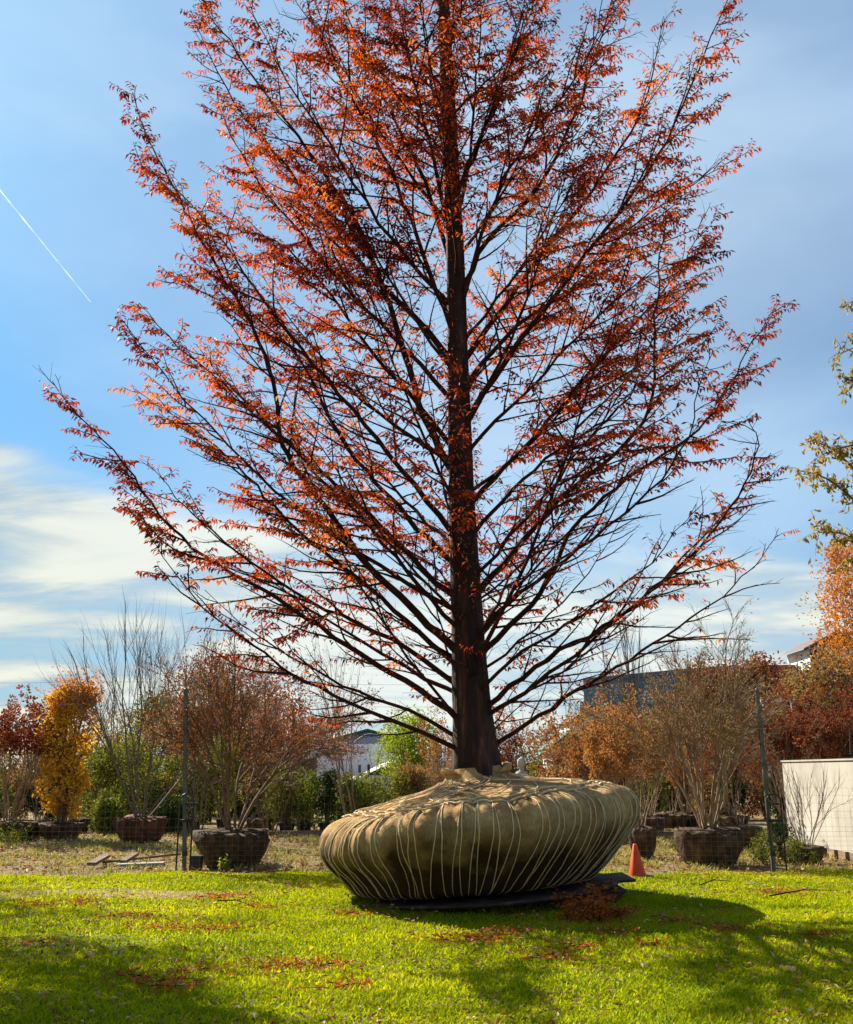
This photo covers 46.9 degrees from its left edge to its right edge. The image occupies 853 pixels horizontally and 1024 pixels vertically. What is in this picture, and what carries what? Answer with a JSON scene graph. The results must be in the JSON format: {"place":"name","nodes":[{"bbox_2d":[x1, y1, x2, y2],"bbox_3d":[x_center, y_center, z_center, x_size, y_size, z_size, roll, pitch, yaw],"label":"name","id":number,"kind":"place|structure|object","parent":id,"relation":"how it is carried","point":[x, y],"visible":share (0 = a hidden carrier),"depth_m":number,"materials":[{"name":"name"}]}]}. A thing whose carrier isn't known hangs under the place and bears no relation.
{"place":"outdoors","nodes":[
{"label":"outdoors","id":0,"kind":"place"},
{"bbox_2d":[230,718,286,818],"bbox_3d":[-5.559,8.497,32.897,2.170,3.426,1.945,-9,-17,30],"label":"dark conifer","id":1,"kind":"object","parent":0,"point":[253,762],"visible":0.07,"depth_m":32.65,"materials":[{"name":"green plant"}]},
{"bbox_2d":[353,733,385,743],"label":"poly tunnel","id":2,"kind":"structure","parent":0,"point":[373,740],"depth_m":56.54,"materials":[{"name":"white plastic"}]},
{"bbox_2d":[337,760,449,797],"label":"van","id":3,"kind":"object","parent":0,"point":[368,768],"visible":0.06,"depth_m":41.48,"materials":[{"name":"white paint"}]},
{"bbox_2d":[0,773,852,875],"bbox_3d":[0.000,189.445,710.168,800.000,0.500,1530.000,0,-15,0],"label":"ground","id":4,"kind":"structure","parent":0,"point":[759,821],"depth_m":17.38,"materials":[{"name":"beige plant"}]},
{"bbox_2d":[0,765,15,819],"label":"nursery shrub","id":5,"kind":"object","parent":4,"relation":"on","point":[1,799],"visible":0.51,"depth_m":30.81,"materials":[{"name":"green plant"}]},
{"bbox_2d":[0,813,32,843],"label":"weeds","id":6,"kind":"object","parent":4,"relation":"on","point":[9,836],"visible":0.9,"depth_m":21.06,"materials":[{"name":"green plant"}]},
{"bbox_2d":[0,769,40,818],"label":"nursery shrub","id":7,"kind":"object","parent":4,"relation":"on","point":[14,781],"visible":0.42,"depth_m":31.70,"materials":[{"name":"brown plant"}]},
{"bbox_2d":[0,684,67,840],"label":"crape myrtle","id":8,"kind":"object","parent":4,"relation":"on","point":[9,737],"visible":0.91,"depth_m":22.52,"materials":[{"name":"plant"}]},
{"bbox_2d":[25,778,57,819],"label":"nursery shrub","id":9,"kind":"object","parent":4,"relation":"on","point":[30,801],"visible":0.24,"depth_m":31.46,"materials":[{"name":"green plant"}]},
{"bbox_2d":[0,728,83,803],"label":"hedge","id":10,"kind":"object","parent":4,"relation":"on","point":[18,763],"visible":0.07,"depth_m":47.94,"materials":[{"name":"brown plant"}]},
{"bbox_2d":[3,695,99,837],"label":"crape myrtle","id":11,"kind":"object","parent":4,"relation":"on","point":[29,715],"visible":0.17,"depth_m":23.76,"materials":[{"name":"brown plant"}]},
{"bbox_2d":[31,660,112,840],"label":"golden shrub","id":12,"kind":"object","parent":4,"relation":"on","point":[65,769],"visible":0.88,"depth_m":22.69,"materials":[{"name":"yellow plant"}]},
{"bbox_2d":[77,683,134,768],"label":"bare tree","id":13,"kind":"object","parent":4,"relation":"on","point":[98,740],"visible":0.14,"depth_m":48.94,"materials":[{"name":"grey plant"}]},
{"bbox_2d":[84,787,133,835],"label":"laurel shrub","id":14,"kind":"object","parent":4,"relation":"on","point":[107,818],"visible":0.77,"depth_m":24.14,"materials":[{"name":"green plant"}]},
{"bbox_2d":[83,707,170,815],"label":"olive shrub","id":15,"kind":"object","parent":4,"relation":"on","point":[115,739],"visible":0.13,"depth_m":30.24,"materials":[{"name":"green plant"}]},
{"bbox_2d":[110,732,161,814],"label":"laurel shrub","id":16,"kind":"object","parent":4,"relation":"on","point":[131,765],"visible":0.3,"depth_m":26.83,"materials":[{"name":"green plant"}]},
{"bbox_2d":[109,689,172,786],"bbox_3d":[-11.154,9.357,38.672,3.084,4.686,2.952,-10,-18,34],"label":"olive tree","id":17,"kind":"object","parent":4,"relation":"on","point":[136,723],"visible":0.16,"depth_m":38.38,"materials":[{"name":"brown plant"}]},
{"bbox_2d":[21,586,280,843],"bbox_3d":[-6.000,4.406,22.133,5.193,5.788,5.067,0,-15,0],"label":"crape myrtle","id":18,"kind":"object","parent":4,"relation":"on","point":[128,821],"visible":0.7,"depth_m":21.70,"materials":[{"name":"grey plant"}]},
{"bbox_2d":[154,795,194,833],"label":"evergreen shrub","id":19,"kind":"object","parent":4,"relation":"on","point":[172,808],"visible":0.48,"depth_m":24.29,"materials":[{"name":"green plant"}]},
{"bbox_2d":[128,669,246,782],"bbox_3d":[-8.697,8.683,37.316,4.672,5.308,4.738,12,-19,-37],"label":"russet tree","id":20,"kind":"object","parent":4,"relation":"on","point":[166,745],"visible":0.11,"depth_m":36.91,"materials":[{"name":"brown plant"}]},
{"bbox_2d":[171,739,220,828],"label":"laurel shrub","id":21,"kind":"object","parent":4,"relation":"on","point":[189,786],"visible":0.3,"depth_m":26.66,"materials":[{"name":"green plant"}]},
{"bbox_2d":[151,589,254,832],"bbox_3d":[-5.801,4.981,25.331,2.591,6.319,4.846,3,-15,-12],"label":"crape myrtle","id":22,"kind":"object","parent":4,"relation":"on","point":[194,786],"visible":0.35,"depth_m":24.02,"materials":[{"name":"brown plant"}]},
{"bbox_2d":[187,733,251,827],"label":"laurel shrub","id":23,"kind":"object","parent":4,"relation":"on","point":[219,820],"visible":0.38,"depth_m":26.76,"materials":[{"name":"green plant"}]},
{"bbox_2d":[159,636,321,775],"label":"russet tree","id":24,"kind":"object","parent":4,"relation":"on","point":[282,693],"visible":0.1,"depth_m":43.82,"materials":[{"name":"brown plant"}]},
{"bbox_2d":[122,618,382,868],"bbox_3d":[-2.792,3.909,16.611,4.093,3.928,4.130,0,-15,0],"label":"crape myrtle","id":25,"kind":"object","parent":4,"relation":"on","point":[243,843],"visible":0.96,"depth_m":16.09,"materials":[{"name":"brown plant"}]},
{"bbox_2d":[222,641,348,836],"bbox_3d":[-3.341,5.429,23.803,3.250,4.676,2.548,-5,-16,18],"label":"crape myrtle","id":26,"kind":"object","parent":4,"relation":"on","point":[267,773],"visible":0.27,"depth_m":23.49,"materials":[{"name":"brown plant"}]},
{"bbox_2d":[273,767,323,830],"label":"laurel shrub","id":27,"kind":"object","parent":4,"relation":"on","point":[315,787],"visible":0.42,"depth_m":25.46,"materials":[{"name":"green plant"}]},
{"bbox_2d":[275,626,376,814],"bbox_3d":[-2.333,5.043,22.520,2.435,4.754,2.373,0,-15,0],"label":"crape myrtle","id":28,"kind":"object","parent":4,"relation":"on","point":[338,766],"visible":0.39,"depth_m":22.40,"materials":[{"name":"brown plant"}]},
{"bbox_2d":[320,769,367,822],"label":"laurel shrub","id":29,"kind":"object","parent":4,"relation":"on","point":[344,791],"visible":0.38,"depth_m":26.32,"materials":[{"name":"green plant"}]},
{"bbox_2d":[294,744,408,801],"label":"building","id":30,"kind":"structure","parent":4,"relation":"on","point":[363,763],"depth_m":44.59,"materials":[{"name":"white paint"}]},
{"bbox_2d":[325,729,393,743],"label":"green roofed hall","id":31,"kind":"structure","parent":4,"relation":"on","point":[363,732],"depth_m":68.23,"materials":[{"name":"metal"}]},
{"bbox_2d":[347,770,396,813],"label":"laurel shrub","id":32,"kind":"object","parent":4,"relation":"on","point":[365,802],"visible":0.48,"depth_m":26.32,"materials":[{"name":"green plant"}]},
{"bbox_2d":[372,766,423,803],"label":"laurel shrub","id":33,"kind":"object","parent":4,"relation":"on","point":[396,779],"visible":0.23,"depth_m":26.82,"materials":[{"name":"green plant"}]},
{"bbox_2d":[368,704,441,783],"bbox_3d":[-0.854,9.244,36.993,2.726,4.048,3.146,6,-16,-22],"label":"lime tree","id":34,"kind":"object","parent":4,"relation":"on","point":[408,742],"visible":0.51,"depth_m":36.61,"materials":[{"name":"green plant"}]},
{"bbox_2d":[390,760,439,797],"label":"olive shrub","id":35,"kind":"object","parent":4,"relation":"on","point":[414,781],"visible":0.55,"depth_m":27.21,"materials":[{"name":"brown plant"}]},
{"bbox_2d":[0,682,852,871],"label":"wire fence","id":36,"kind":"object","parent":4,"relation":"on","point":[185,803],"visible":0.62,"depth_m":15.29,"materials":[{"name":"metal"}]},
{"bbox_2d":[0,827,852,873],"bbox_3d":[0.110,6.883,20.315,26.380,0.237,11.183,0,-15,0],"label":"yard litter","id":37,"kind":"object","parent":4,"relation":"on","point":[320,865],"visible":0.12,"depth_m":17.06,"materials":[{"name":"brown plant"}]},
{"bbox_2d":[442,716,575,774],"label":"hedge","id":38,"kind":"object","parent":4,"relation":"on","point":[539,757],"visible":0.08,"depth_m":55.94,"materials":[{"name":"brown plant"}]},
{"bbox_2d":[587,592,648,762],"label":"poplar tree","id":39,"kind":"object","parent":4,"relation":"on","point":[633,678],"visible":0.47,"depth_m":47.81,"materials":[{"name":"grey plant"}]},
{"bbox_2d":[628,789,656,858],"bbox_3d":[3.860,5.617,17.740,0.521,1.202,0.527,11,-19,-36],"label":"bare root ball","id":40,"kind":"object","parent":4,"relation":"on","point":[643,841],"visible":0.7,"depth_m":17.51,"materials":[{"name":"fabric"}]},
{"bbox_2d":[528,680,771,807],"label":"hedge","id":41,"kind":"object","parent":4,"relation":"on","point":[642,711],"visible":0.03,"depth_m":42.82,"materials":[{"name":"brown plant"}]},
{"bbox_2d":[628,760,682,812],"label":"nursery shrub","id":42,"kind":"object","parent":4,"relation":"on","point":[662,801],"visible":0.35,"depth_m":31.89,"materials":[{"name":"green plant"}]},
{"bbox_2d":[661,789,688,827],"bbox_3d":[6.830,8.223,27.310,0.856,1.052,0.826,0,-15,0],"label":"bare root ball","id":43,"kind":"object","parent":4,"relation":"on","point":[676,820],"visible":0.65,"depth_m":26.93,"materials":[{"name":"fabric"}]},
{"bbox_2d":[554,590,798,867],"bbox_3d":[4.306,3.651,16.890,4.081,4.569,3.547,0,-15,0],"label":"crape myrtle","id":44,"kind":"object","parent":4,"relation":"on","point":[723,736],"visible":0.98,"depth_m":16.62,"materials":[{"name":"brown plant"}]},
{"bbox_2d":[659,764,703,812],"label":"nursery shrub","id":45,"kind":"object","parent":4,"relation":"on","point":[683,799],"visible":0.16,"depth_m":32.05,"materials":[{"name":"green plant"}]},
{"bbox_2d":[688,771,731,820],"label":"nursery shrub","id":46,"kind":"object","parent":4,"relation":"on","point":[707,794],"visible":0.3,"depth_m":29.81,"materials":[{"name":"brown plant"}]},
{"bbox_2d":[679,651,764,762],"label":"brown tree","id":47,"kind":"object","parent":4,"relation":"on","point":[710,676],"visible":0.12,"depth_m":59.19,"materials":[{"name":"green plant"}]},
{"bbox_2d":[713,768,748,814],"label":"nursery shrub","id":48,"kind":"object","parent":4,"relation":"on","point":[743,792],"visible":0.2,"depth_m":31.72,"materials":[{"name":"green plant"}]},
{"bbox_2d":[718,791,762,848],"bbox_3d":[6.411,6.274,20.070,0.855,1.122,0.900,0,-15,0],"label":"bare root ball","id":49,"kind":"object","parent":4,"relation":"on","point":[752,832],"visible":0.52,"depth_m":19.81,"materials":[{"name":"soil"}]},
{"bbox_2d":[721,649,790,791],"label":"brown tree","id":50,"kind":"object","parent":4,"relation":"on","point":[764,664],"visible":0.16,"depth_m":58.87,"materials":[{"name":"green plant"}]},
{"bbox_2d":[732,748,783,819],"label":"nursery shrub","id":51,"kind":"object","parent":4,"relation":"on","point":[757,804],"visible":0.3,"depth_m":32.01,"materials":[{"name":"brown plant"}]},
{"bbox_2d":[745,828,779,864],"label":"weeds","id":52,"kind":"object","parent":4,"relation":"on","point":[761,855],"visible":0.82,"depth_m":16.48,"materials":[{"name":"green plant"}]},
{"bbox_2d":[760,777,786,818],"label":"nursery shrub","id":53,"kind":"object","parent":4,"relation":"on","point":[775,811],"visible":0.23,"depth_m":30.46,"materials":[{"name":"green plant"}]},
{"bbox_2d":[766,793,787,871],"bbox_3d":[5.385,4.936,15.121,0.236,1.182,0.026,0,-15,0],"label":"hoop stake","id":54,"kind":"object","parent":4,"relation":"on","point":[775,820],"visible":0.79,"depth_m":15.14,"materials":[{"name":"paint"}]},
{"bbox_2d":[764,819,795,859],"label":"shrub","id":55,"kind":"object","parent":4,"relation":"on","point":[778,834],"visible":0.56,"depth_m":17.27,"materials":[{"name":"green plant"}]},
{"bbox_2d":[751,659,835,759],"bbox_3d":[15.042,8.787,38.929,4.029,5.924,4.006,4,-15,-13],"label":"tawny tree","id":56,"kind":"object","parent":4,"relation":"on","point":[785,678],"visible":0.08,"depth_m":38.77,"materials":[{"name":"brown plant"}]},
{"bbox_2d":[778,835,819,865],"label":"weeds","id":57,"kind":"object","parent":4,"relation":"on","point":[797,852],"visible":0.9,"depth_m":16.27,"materials":[{"name":"green plant"}]},
{"bbox_2d":[748,746,852,863],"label":"bare shrub","id":58,"kind":"object","parent":4,"relation":"on","point":[818,850],"visible":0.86,"depth_m":16.74,"materials":[{"name":"brown plant"}]},
{"bbox_2d":[778,641,852,753],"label":"tawny tree","id":59,"kind":"object","parent":4,"relation":"on","point":[825,681],"visible":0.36,"depth_m":35.54,"materials":[{"name":"brown plant"}]},
{"bbox_2d":[781,758,852,861],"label":"cream wall","id":60,"kind":"structure","parent":4,"relation":"on","point":[834,767],"depth_m":17.86,"materials":[{"name":"beige paint"}]},
{"bbox_2d":[784,298,852,593],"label":"oak tree","id":61,"kind":"object","parent":4,"relation":"on","point":[841,456],"visible":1,"depth_m":17.86,"materials":[{"name":"green plant"}]},
{"bbox_2d":[790,669,852,758],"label":"autumn shrubs","id":62,"kind":"object","parent":4,"relation":"on","point":[839,720],"visible":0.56,"depth_m":24.05,"materials":[{"name":"red plant"}]},
{"bbox_2d":[795,533,852,696],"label":"orange tree","id":63,"kind":"object","parent":4,"relation":"on","point":[837,556],"visible":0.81,"depth_m":42.34,"materials":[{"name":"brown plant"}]},
{"bbox_2d":[0,868,852,1023],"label":"lawn","id":64,"kind":"structure","parent":0,"point":[204,891],"depth_m":7.60,"materials":[{"name":"green plant"}]},
{"bbox_2d":[0,935,76,948],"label":"fallen sprig","id":65,"kind":"object","parent":64,"relation":"on","point":[42,938],"visible":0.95,"depth_m":8.46,"materials":[{"name":"brown plant"}]},
{"bbox_2d":[85,965,160,981],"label":"fallen sprig","id":66,"kind":"object","parent":64,"relation":"on","point":[130,977],"visible":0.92,"depth_m":7.08,"materials":[{"name":"brown plant"}]},
{"bbox_2d":[122,920,205,932],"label":"fallen sprig","id":67,"kind":"object","parent":64,"relation":"on","point":[168,927],"visible":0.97,"depth_m":9.20,"materials":[{"name":"brown plant"}]},
{"bbox_2d":[118,969,219,998],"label":"fallen sprig","id":68,"kind":"object","parent":64,"relation":"on","point":[166,984],"visible":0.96,"depth_m":6.76,"materials":[{"name":"brown plant"}]},
{"bbox_2d":[175,793,194,870],"bbox_3d":[-3.715,4.936,15.121,0.236,1.182,0.026,0,-15,0],"label":"hoop stake","id":69,"kind":"object","parent":64,"relation":"on","point":[185,820],"visible":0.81,"depth_m":15.14,"materials":[{"name":"paint"}]},
{"bbox_2d":[225,955,342,975],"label":"fallen sprig","id":70,"kind":"object","parent":64,"relation":"on","point":[275,960],"visible":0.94,"depth_m":7.52,"materials":[{"name":"brown plant"}]},
{"bbox_2d":[292,951,363,975],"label":"fallen sprig","id":71,"kind":"object","parent":64,"relation":"on","point":[335,962],"visible":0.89,"depth_m":7.54,"materials":[{"name":"brown plant"}]},
{"bbox_2d":[286,971,395,993],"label":"fallen leaves","id":72,"kind":"object","parent":64,"relation":"on","point":[337,985],"visible":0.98,"depth_m":6.81,"materials":[{"name":"brown plant"}]},
{"bbox_2d":[0,866,852,1023],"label":"leaf litter","id":73,"kind":"object","parent":64,"relation":"on","point":[412,960],"visible":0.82,"depth_m":8.03,"materials":[{"name":"brown plant"}]},
{"bbox_2d":[431,929,538,943],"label":"fallen sprig","id":74,"kind":"object","parent":64,"relation":"on","point":[498,937],"visible":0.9,"depth_m":8.61,"materials":[{"name":"brown plant"}]},
{"bbox_2d":[362,872,635,909],"bbox_3d":[0.809,4.491,11.742,3.260,0.038,3.040,-4,-15,-1],"label":"steel plate","id":75,"kind":"object","parent":64,"relation":"on","point":[496,900],"visible":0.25,"depth_m":10.76,"materials":[{"name":"black metal"}]},
{"bbox_2d":[318,761,640,899],"bbox_3d":[0.646,3.787,11.927,3.900,1.426,3.854,-4,-16,-1],"label":"root ball","id":76,"kind":"object","parent":75,"relation":"on","point":[467,832],"visible":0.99,"depth_m":10.48,"materials":[{"name":"fabric"}]},
{"bbox_2d":[32,0,800,776],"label":"autumn tree","id":77,"kind":"object","parent":76,"relation":"on","point":[476,742],"visible":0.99,"depth_m":13.25,"materials":[{"name":"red plant"}]},
{"bbox_2d":[500,948,591,969],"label":"fallen sprig","id":78,"kind":"object","parent":64,"relation":"on","point":[544,957],"visible":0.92,"depth_m":7.71,"materials":[{"name":"brown plant"}]},
{"bbox_2d":[512,885,626,905],"bbox_3d":[1.497,4.504,11.636,1.500,0.195,1.600,0,-15,0],"label":"support block","id":79,"kind":"object","parent":64,"relation":"on","point":[620,892],"depth_m":10.98,"materials":[{"name":"metal"}]},
{"bbox_2d":[544,935,607,953],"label":"fallen sprig","id":80,"kind":"object","parent":64,"relation":"on","point":[583,945],"visible":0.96,"depth_m":8.23,"materials":[{"name":"brown plant"}]},
{"bbox_2d":[546,877,623,922],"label":"fallen sprig","id":81,"kind":"object","parent":64,"relation":"on","point":[585,911],"visible":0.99,"depth_m":9.81,"materials":[{"name":"brown plant"}]},
{"bbox_2d":[582,901,648,919],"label":"fallen sprig","id":82,"kind":"object","parent":64,"relation":"on","point":[618,912],"visible":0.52,"depth_m":10.09,"materials":[{"name":"brown plant"}]},
{"bbox_2d":[628,844,653,877],"bbox_3d":[3.005,4.998,14.083,0.370,0.462,0.370,8,-16,-37],"label":"traffic cone","id":83,"kind":"object","parent":64,"relation":"on","point":[636,867],"visible":0.9,"depth_m":14.01,"materials":[{"name":"orange plastic"}]},
{"bbox_2d":[660,919,772,932],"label":"fallen sprig","id":84,"kind":"object","parent":64,"relation":"on","point":[721,926],"visible":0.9,"depth_m":9.23,"materials":[{"name":"brown plant"}]},
{"bbox_2d":[0,0,852,771],"label":"sky","id":85,"kind":"structure","parent":0,"point":[81,240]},
{"bbox_2d":[451,702,538,773],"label":"hydrangea","id":86,"kind":"object","parent":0,"point":[507,748],"visible":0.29,"depth_m":26.21,"materials":[{"name":"brown plant"}]},
{"bbox_2d":[521,683,681,842],"bbox_3d":[4.019,5.544,21.962,3.612,3.501,2.403,-4,-15,15],"label":"hydrangea","id":87,"kind":"object","parent":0,"point":[615,761],"visible":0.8,"depth_m":21.55,"materials":[{"name":"orange plant"}]},
{"bbox_2d":[583,666,780,794],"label":"corrugated building","id":88,"kind":"structure","parent":0,"point":[587,693],"depth_m":64.57,"materials":[{"name":"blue metal"}]},
{"bbox_2d":[658,720,709,826],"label":"hydrangea","id":89,"kind":"object","parent":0,"point":[691,820],"visible":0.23,"depth_m":27.72,"materials":[{"name":"brown plant"}]},
{"bbox_2d":[683,720,757,824],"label":"hydrangea","id":90,"kind":"object","parent":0,"point":[730,817],"visible":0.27,"depth_m":26.35,"materials":[{"name":"brown plant"}]},
{"bbox_2d":[720,679,835,837],"bbox_3d":[8.405,5.913,23.513,2.738,3.579,2.870,0,-15,0],"label":"hydrangea","id":91,"kind":"object","parent":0,"point":[794,735],"visible":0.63,"depth_m":23.56,"materials":[{"name":"brown plant"}]},
{"bbox_2d":[758,631,852,703],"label":"house","id":92,"kind":"structure","parent":0,"point":[792,660],"depth_m":76.93,"materials":[{"name":"white paint"}]},
{"label":"path","id":93,"kind":"structure","parent":0,"visible":0},
{"bbox_2d":[72,741,126,829],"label":"laurel shrub","id":94,"kind":"object","parent":93,"relation":"on","point":[101,768],"visible":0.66,"depth_m":25.91,"materials":[{"name":"green plant"}]},
{"bbox_2d":[130,752,191,816],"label":"laurel shrub","id":95,"kind":"object","parent":93,"relation":"on","point":[153,798],"visible":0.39,"depth_m":25.84,"materials":[{"name":"green plant"}]},
{"bbox_2d":[241,759,274,817],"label":"evergreen shrub","id":96,"kind":"object","parent":93,"relation":"on","point":[253,810],"visible":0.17,"depth_m":25.91,"materials":[{"name":"green plant"}]},
{"bbox_2d":[246,791,274,830],"bbox_3d":[-4.182,7.583,24.889,0.729,1.052,0.725,0,-15,0],"label":"bare root ball","id":97,"kind":"object","parent":93,"relation":"on","point":[256,822],"visible":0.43,"depth_m":24.58,"materials":[{"name":"fabric"}]},
{"bbox_2d":[254,765,314,830],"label":"laurel shrub","id":98,"kind":"object","parent":93,"relation":"on","point":[285,824],"visible":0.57,"depth_m":24.55,"materials":[{"name":"green plant"}]},
{"bbox_2d":[311,768,342,830],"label":"evergreen shrub","id":99,"kind":"object","parent":93,"relation":"on","point":[328,797],"visible":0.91,"depth_m":24.89,"materials":[{"name":"green plant"}]},
{"bbox_2d":[404,690,451,789],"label":"autumn shrubs","id":100,"kind":"object","parent":93,"relation":"on","point":[436,757],"visible":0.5,"depth_m":25.49,"materials":[{"name":"brown plant"}]},
{"bbox_2d":[540,691,634,783],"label":"hydrangea","id":101,"kind":"object","parent":93,"relation":"on","point":[571,768],"visible":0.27,"depth_m":24.69,"materials":[{"name":"orange plant"}]},
{"bbox_2d":[576,688,687,829],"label":"hydrangea","id":102,"kind":"object","parent":93,"relation":"on","point":[659,823],"visible":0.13,"depth_m":25.71,"materials":[{"name":"orange plant"}]},
{"bbox_2d":[739,652,852,761],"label":"autumn shrubs","id":103,"kind":"object","parent":93,"relation":"on","point":[839,692],"visible":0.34,"depth_m":24.61,"materials":[{"name":"red plant"}]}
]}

